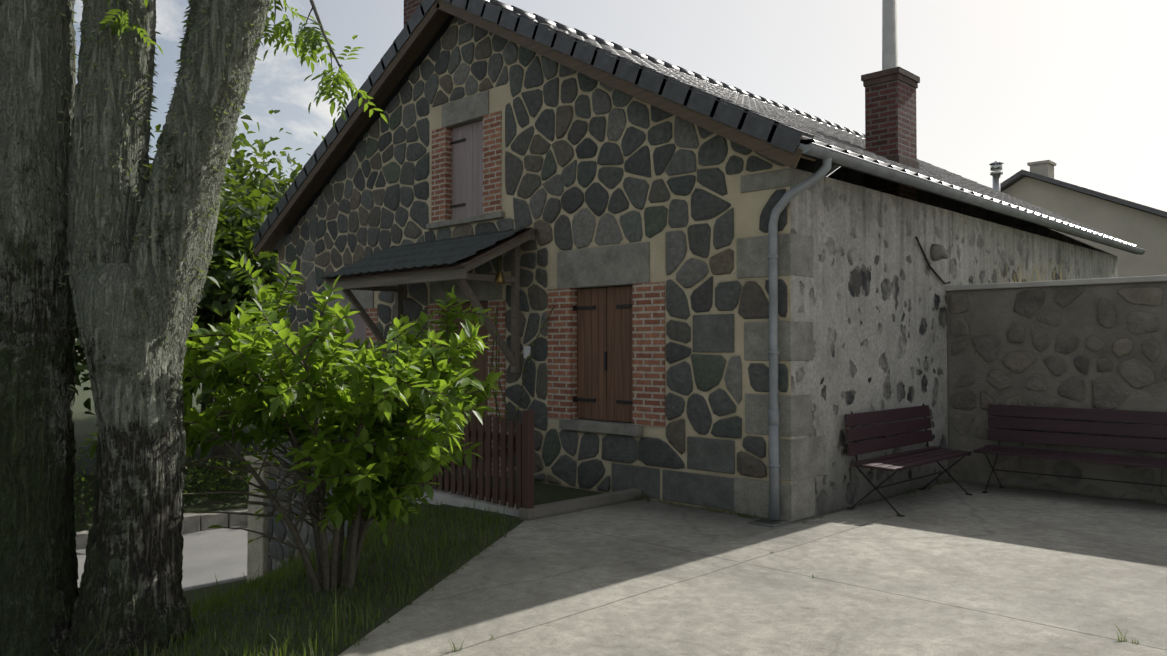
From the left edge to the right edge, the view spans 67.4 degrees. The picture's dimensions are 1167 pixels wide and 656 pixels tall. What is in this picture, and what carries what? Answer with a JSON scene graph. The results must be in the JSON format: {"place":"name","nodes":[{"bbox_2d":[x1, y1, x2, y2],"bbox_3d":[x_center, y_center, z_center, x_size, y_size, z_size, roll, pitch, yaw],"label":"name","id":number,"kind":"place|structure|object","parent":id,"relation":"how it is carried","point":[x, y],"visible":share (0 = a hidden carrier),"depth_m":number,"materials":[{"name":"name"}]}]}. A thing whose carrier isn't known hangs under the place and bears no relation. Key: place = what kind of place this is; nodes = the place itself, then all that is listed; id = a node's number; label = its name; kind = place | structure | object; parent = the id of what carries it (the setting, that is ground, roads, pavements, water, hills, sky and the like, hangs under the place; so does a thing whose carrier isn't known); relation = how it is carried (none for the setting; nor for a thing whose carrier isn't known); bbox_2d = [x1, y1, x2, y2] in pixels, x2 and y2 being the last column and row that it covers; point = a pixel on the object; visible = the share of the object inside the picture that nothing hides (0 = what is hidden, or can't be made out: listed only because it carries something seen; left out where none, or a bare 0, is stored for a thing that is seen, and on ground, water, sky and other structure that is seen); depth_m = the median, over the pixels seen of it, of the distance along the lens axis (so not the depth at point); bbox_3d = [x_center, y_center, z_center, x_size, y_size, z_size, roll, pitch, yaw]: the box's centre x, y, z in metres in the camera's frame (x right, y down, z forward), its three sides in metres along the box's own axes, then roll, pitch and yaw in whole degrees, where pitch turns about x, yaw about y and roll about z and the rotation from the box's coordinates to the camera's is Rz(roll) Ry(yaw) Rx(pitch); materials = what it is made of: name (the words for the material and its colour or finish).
{"place":"outdoors","nodes":[
{"label":"outdoors","id":0,"kind":"place"},
{"bbox_2d":[76,525,247,590],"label":"road","id":1,"kind":"structure","parent":0,"point":[220,554],"depth_m":15.88,"materials":[{"name":"grey asphalt"}]},
{"bbox_2d":[75,508,247,549],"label":"low wall","id":2,"kind":"structure","parent":1,"relation":"on","point":[194,522],"depth_m":18.21,"materials":[{"name":"concrete"}]},
{"bbox_2d":[73,400,259,531],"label":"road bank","id":3,"kind":"structure","parent":0,"point":[84,423],"depth_m":20.25,"materials":[{"name":"green plant"}]},
{"bbox_2d":[74,150,234,414],"bbox_3d":[-11.692,-0.506,18.287,10.729,7.883,10.300,-1,-2,45],"label":"tree","id":4,"kind":"object","parent":3,"relation":"on","point":[79,370],"visible":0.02,"depth_m":18.67,"materials":[{"name":"plant"}]},
{"bbox_2d":[74,445,259,531],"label":"bank bushes","id":5,"kind":"object","parent":3,"relation":"on","point":[203,475],"depth_m":19.25,"materials":[{"name":"green plant"}]},
{"bbox_2d":[76,105,298,446],"bbox_3d":[-10.508,-1.343,24.409,10.441,9.820,11.929,-1,-2,45],"label":"tree","id":6,"kind":"object","parent":3,"relation":"on","point":[237,176],"depth_m":23.78,"materials":[{"name":"green plant"}]},
{"bbox_2d":[149,156,294,474],"bbox_3d":[-8.490,-0.443,20.491,7.651,7.833,8.086,-1,-2,45],"label":"tree","id":7,"kind":"object","parent":3,"relation":"on","point":[246,220],"depth_m":19.55,"materials":[{"name":"green plant"}]},
{"bbox_2d":[150,110,323,411],"bbox_3d":[-12.460,-1.757,28.396,13.267,10.793,12.125,-1,-2,45],"label":"tree","id":8,"kind":"object","parent":3,"relation":"on","point":[260,147],"depth_m":28.87,"materials":[{"name":"green plant"}]},
{"bbox_2d":[230,153,301,312],"bbox_3d":[-6.972,-0.919,25.392,8.997,9.010,9.624,-1,-2,45],"label":"tree","id":9,"kind":"object","parent":3,"relation":"on","point":[293,174],"depth_m":24.99,"materials":[{"name":"green plant"}]},
{"bbox_2d":[240,148,302,202],"bbox_3d":[-10.817,-1.949,36.621,12.627,11.558,13.982,-1,-2,45],"label":"tree","id":10,"kind":"object","parent":3,"relation":"on","point":[280,172],"depth_m":36.13,"materials":[{"name":"green plant"}]},
{"bbox_2d":[244,455,268,581],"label":"stone pillar","id":11,"kind":"structure","parent":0,"point":[257,551],"depth_m":11.15,"materials":[{"name":"grey stone"}]},
{"bbox_2d":[49,353,602,655],"bbox_3d":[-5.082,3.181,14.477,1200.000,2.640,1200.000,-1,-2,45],"label":"ground","id":12,"kind":"structure","parent":0,"point":[544,493],"depth_m":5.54,"materials":[{"name":"green plant"}]},
{"bbox_2d":[0,0,348,655],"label":"ash tree","id":13,"kind":"object","parent":12,"relation":"on","point":[125,593],"depth_m":4.66,"materials":[{"name":"grey plant"}]},
{"bbox_2d":[0,0,274,432],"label":"ash tree beard lichen","id":14,"kind":"object","parent":13,"relation":"attached to","point":[152,107],"visible":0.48,"depth_m":4.72},
{"bbox_2d":[99,0,387,127],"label":"tree leaves","id":15,"kind":"object","parent":13,"relation":"attached to","point":[310,41],"visible":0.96,"depth_m":4.37,"materials":[{"name":"green plant"}]},
{"bbox_2d":[78,255,503,591],"bbox_3d":[-1.619,0.560,5.961,2.285,2.264,2.652,0,-1,6],"label":"shrub","id":16,"kind":"object","parent":12,"relation":"on","point":[339,392],"depth_m":5.29,"materials":[{"name":"green plant"}]},
{"bbox_2d":[260,439,641,564],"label":"stone curb","id":17,"kind":"structure","parent":12,"relation":"on","point":[573,505],"depth_m":8.45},
{"bbox_2d":[267,436,388,573],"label":"garden wall stones","id":18,"kind":"object","parent":17,"relation":"attached to","point":[280,530],"visible":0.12,"depth_m":10.77,"materials":[{"name":"grey stone"}]},
{"bbox_2d":[405,488,518,516],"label":"gate kerb","id":19,"kind":"structure","parent":12,"relation":"on","point":[444,497],"depth_m":8.57,"materials":[{"name":"concrete"}]},
{"bbox_2d":[421,410,533,508],"bbox_3d":[-1.120,1.248,8.640,0.108,0.980,2.004,1,-2,-41],"label":"wooden fence","id":20,"kind":"object","parent":19,"relation":"on","point":[522,439],"visible":0.52,"depth_m":8.21,"materials":[{"name":"brown wood"}]},
{"bbox_2d":[338,481,1166,655],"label":"concrete yard","id":21,"kind":"structure","parent":12,"relation":"on","point":[949,569],"depth_m":5.71,"materials":[{"name":"grey concrete"}]},
{"bbox_2d":[349,478,1152,651],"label":"yard weeds","id":22,"kind":"object","parent":21,"relation":"on","point":[738,514],"visible":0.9,"depth_m":7.99,"materials":[{"name":"green plant"}]},
{"bbox_2d":[748,518,788,527],"bbox_3d":[1.625,1.708,7.677,0.260,0.020,0.260,-1,-2,45],"label":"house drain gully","id":23,"kind":"object","parent":21,"relation":"on","point":[781,523],"visible":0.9,"depth_m":7.63,"materials":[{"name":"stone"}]},
{"bbox_2d":[754,519,779,523],"bbox_3d":[1.610,1.696,7.665,0.175,0.008,0.140,-1,-2,45],"label":"house drain grate","id":24,"kind":"object","parent":23,"relation":"on","point":[768,522],"visible":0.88,"depth_m":7.65,"materials":[{"name":"grey metal"}]},
{"bbox_2d":[845,404,971,516],"bbox_3d":[3.285,1.274,8.761,0.560,0.936,1.850,-1,-2,45],"label":"bench","id":25,"kind":"object","parent":21,"relation":"on","point":[897,462],"visible":0.98,"depth_m":8.72,"materials":[{"name":"paint"}]},
{"bbox_2d":[973,403,1166,492],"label":"bench","id":26,"kind":"object","parent":21,"relation":"on","point":[1134,430],"visible":1,"depth_m":9.00,"materials":[{"name":"paint"}]},
{"bbox_2d":[882,0,897,69],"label":"chimney pipe","id":27,"kind":"object","parent":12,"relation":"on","point":[889,38],"depth_m":22.72,"materials":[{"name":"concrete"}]},
{"bbox_2d":[790,167,1117,522],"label":"house side walls","id":28,"kind":"structure","parent":12,"relation":"on","point":[868,299],"depth_m":9.09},
{"bbox_2d":[915,236,950,283],"bbox_3d":[3.943,-0.751,9.865,0.034,0.488,0.879,-1,-2,45],"label":"wall cable","id":29,"kind":"object","parent":28,"relation":"attached to","point":[931,268],"visible":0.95,"depth_m":9.78,"materials":[{"name":"grey metal"}]},
{"bbox_2d":[930,244,948,260],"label":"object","id":30,"kind":"object","parent":28,"relation":"attached to","point":[937,252],"visible":1,"depth_m":9.84,"materials":[{"name":"grey stone"}]},
{"bbox_2d":[946,281,1166,502],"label":"garden wall","id":31,"kind":"structure","parent":12,"relation":"on","point":[989,312],"depth_m":9.37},
{"bbox_2d":[945,275,1166,290],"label":"wall coping","id":32,"kind":"object","parent":31,"relation":"on","point":[1137,279],"visible":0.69,"depth_m":9.29,"materials":[{"name":"concrete"}]},
{"bbox_2d":[994,258,1072,282],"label":"garden wall dry plants","id":33,"kind":"object","parent":32,"relation":"on","point":[1032,273],"visible":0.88,"depth_m":9.73,"materials":[{"name":"beige plant"}]},
{"bbox_2d":[950,287,1166,503],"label":"wall stones","id":34,"kind":"object","parent":31,"relation":"attached to","point":[1109,394],"visible":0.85,"depth_m":9.29,"materials":[{"name":"grey stone"}]},
{"bbox_2d":[1002,176,1166,276],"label":"house walls","id":35,"kind":"structure","parent":12,"relation":"on","point":[1146,231],"depth_m":23.87,"materials":[{"name":"beige paint"}]},
{"bbox_2d":[989,161,1003,191],"bbox_3d":[12.013,-2.886,25.425,0.400,3.950,0.400,-1,-2,45],"label":"chimney pipe","id":36,"kind":"object","parent":35,"relation":"attached to","point":[996,168],"visible":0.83,"depth_m":25.36,"materials":[{"name":"silver metal"}]},
{"bbox_2d":[1001,170,1166,217],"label":"house roof","id":37,"kind":"structure","parent":35,"relation":"on","point":[1013,179],"depth_m":24.25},
{"bbox_2d":[1027,160,1055,178],"bbox_3d":[13.808,-4.582,26.359,0.600,0.780,0.700,-1,-2,45],"label":"house chimney","id":38,"kind":"object","parent":37,"relation":"on","point":[1045,168],"visible":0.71,"depth_m":26.13,"materials":[{"name":"beige concrete"}]},
{"bbox_2d":[447,302,487,470],"bbox_3d":[-1.447,0.724,11.056,0.926,2.090,0.048,-1,-2,45],"label":"house door","id":39,"kind":"structure","parent":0,"point":[481,363],"depth_m":10.90,"materials":[{"name":"brown wood"}]},
{"bbox_2d":[524,346,530,357],"bbox_3d":[-0.655,0.280,10.153,0.100,0.140,0.018,-1,-2,45],"label":"house plaque","id":40,"kind":"object","parent":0,"point":[527,350],"visible":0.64,"depth_m":10.13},
{"bbox_2d":[278,17,791,522],"bbox_3d":[-1.624,-1.101,11.165,9.700,5.784,0.001,-1,-2,45],"label":"wall mortar","id":41,"kind":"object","parent":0,"point":[748,207],"depth_m":9.20,"materials":[{"name":"beige concrete"}]},
{"bbox_2d":[340,120,482,382],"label":"grey house shutters","id":42,"kind":"object","parent":41,"relation":"attached to","point":[467,172],"visible":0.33,"depth_m":11.18,"materials":[{"name":"grey wood"}]},
{"bbox_2d":[328,230,534,372],"bbox_3d":[-1.926,-0.293,10.733,2.890,1.650,1.045,-1,-2,45],"label":"canopy timber","id":43,"kind":"object","parent":41,"relation":"attached to","point":[460,275],"visible":0.54,"depth_m":10.22,"materials":[{"name":"wood"}]},
{"bbox_2d":[323,229,534,280],"bbox_3d":[-1.956,-0.880,10.715,2.950,0.517,1.100,-1,-2,45],"label":"fascia board","id":44,"kind":"object","parent":43,"relation":"on","point":[487,250],"visible":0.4,"depth_m":9.86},
{"bbox_2d":[321,227,528,278],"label":"canopy tiles","id":45,"kind":"object","parent":44,"relation":"on","point":[442,252],"visible":1,"depth_m":10.59,"materials":[{"name":"black tile"}]},
{"bbox_2d":[494,255,504,283],"bbox_3d":[-0.957,-0.669,10.008,0.130,0.330,0.130,-1,-2,45],"label":"canopy bell","id":46,"kind":"object","parent":43,"relation":"hanging from","point":[499,278],"visible":0.94,"depth_m":9.97,"materials":[{"name":"gold metal"}]},
{"bbox_2d":[328,111,664,475],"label":"brick surrounds","id":47,"kind":"object","parent":41,"relation":"attached to","point":[648,354],"visible":0.38,"depth_m":9.80,"materials":[{"name":"red brick"}]},
{"bbox_2d":[364,285,632,422],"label":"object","id":48,"kind":"object","parent":41,"relation":"in","point":[583,288],"depth_m":9.52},
{"bbox_2d":[279,16,787,491],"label":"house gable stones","id":49,"kind":"object","parent":41,"relation":"attached to","point":[708,370],"visible":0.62,"depth_m":9.75,"materials":[{"name":"grey stone"}]},
{"bbox_2d":[253,0,815,255],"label":"house barge boards","id":50,"kind":"object","parent":41,"relation":"attached to","point":[430,24],"visible":0.73,"depth_m":11.26,"materials":[{"name":"brown wood"}]},
{"bbox_2d":[277,90,825,521],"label":"stone blocks","id":51,"kind":"structure","parent":41,"relation":"attached to","point":[628,265],"depth_m":8.01,"materials":[{"name":"grey stone"}]},
{"bbox_2d":[611,314,734,510],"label":"stone blocks","id":52,"kind":"structure","parent":41,"relation":"attached to","point":[713,333],"depth_m":8.39,"materials":[{"name":"grey stone"}]},
{"bbox_2d":[273,14,1137,254],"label":"house roof deck","id":53,"kind":"structure","parent":41,"relation":"on","point":[803,164],"depth_m":12.74,"materials":[{"name":"brown wood"}]},
{"bbox_2d":[404,0,422,26],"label":"house chimney","id":54,"kind":"object","parent":53,"relation":"on","point":[411,7],"depth_m":13.30,"materials":[{"name":"red brick"}]},
{"bbox_2d":[252,0,813,247],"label":"roof edge tiles","id":55,"kind":"object","parent":53,"relation":"on","point":[784,136],"visible":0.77,"depth_m":9.14,"materials":[{"name":"black tile"}]},
{"bbox_2d":[512,13,1136,246],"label":"house roof tiles","id":56,"kind":"object","parent":53,"relation":"on","point":[828,136],"visible":0.75,"depth_m":11.80,"materials":[{"name":"grey tile"}]},
{"bbox_2d":[485,0,864,137],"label":"house ridge tiles","id":57,"kind":"object","parent":56,"relation":"on","point":[557,25],"visible":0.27,"depth_m":13.90,"materials":[{"name":"grey tile"}]},
{"bbox_2d":[865,79,916,200],"bbox_3d":[3.824,-2.269,10.880,0.420,1.593,0.520,-1,-2,45],"label":"house chimney","id":58,"kind":"object","parent":53,"relation":"on","point":[890,119],"visible":0.57,"depth_m":10.70,"materials":[{"name":"red brick"}]},
{"bbox_2d":[861,66,919,186],"bbox_3d":[3.824,-2.442,10.884,0.490,1.387,0.590,-1,-2,45],"label":"chimney cap","id":59,"kind":"object","parent":58,"relation":"attached to","point":[900,74],"visible":0.52,"depth_m":10.71,"materials":[{"name":"grey concrete"}]},
{"bbox_2d":[798,142,1145,254],"bbox_3d":[5.882,-1.423,11.447,0.149,0.084,11.480,-1,-2,45],"label":"rain gutter","id":60,"kind":"object","parent":53,"relation":"attached to","point":[815,150],"visible":0.96,"depth_m":9.32,"materials":[{"name":"grey metal"}]},
{"bbox_2d":[767,158,831,519],"bbox_3d":[1.896,0.107,7.677,0.555,3.161,0.135,-1,-1,27],"label":"downpipe","id":61,"kind":"object","parent":60,"relation":"attached to","point":[773,255],"visible":0.96,"depth_m":7.73,"materials":[{"name":"grey metal"}]},
{"bbox_2d":[577,286,632,422],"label":"window shutters","id":62,"kind":"object","parent":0,"point":[606,325],"visible":0.94,"depth_m":9.43,"materials":[{"name":"brown wood"}]},
{"bbox_2d":[450,138,632,403],"bbox_3d":[-0.593,-0.807,10.224,3.220,3.275,0.055,-1,-2,45],"label":"house shutter ironwork","id":63,"kind":"object","parent":62,"relation":"attached to","point":[575,398],"visible":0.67,"depth_m":9.56,"materials":[{"name":"black metal"}]},
{"bbox_2d":[73,0,1166,211],"label":"sky","id":64,"kind":"structure","parent":0,"point":[1080,86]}
]}

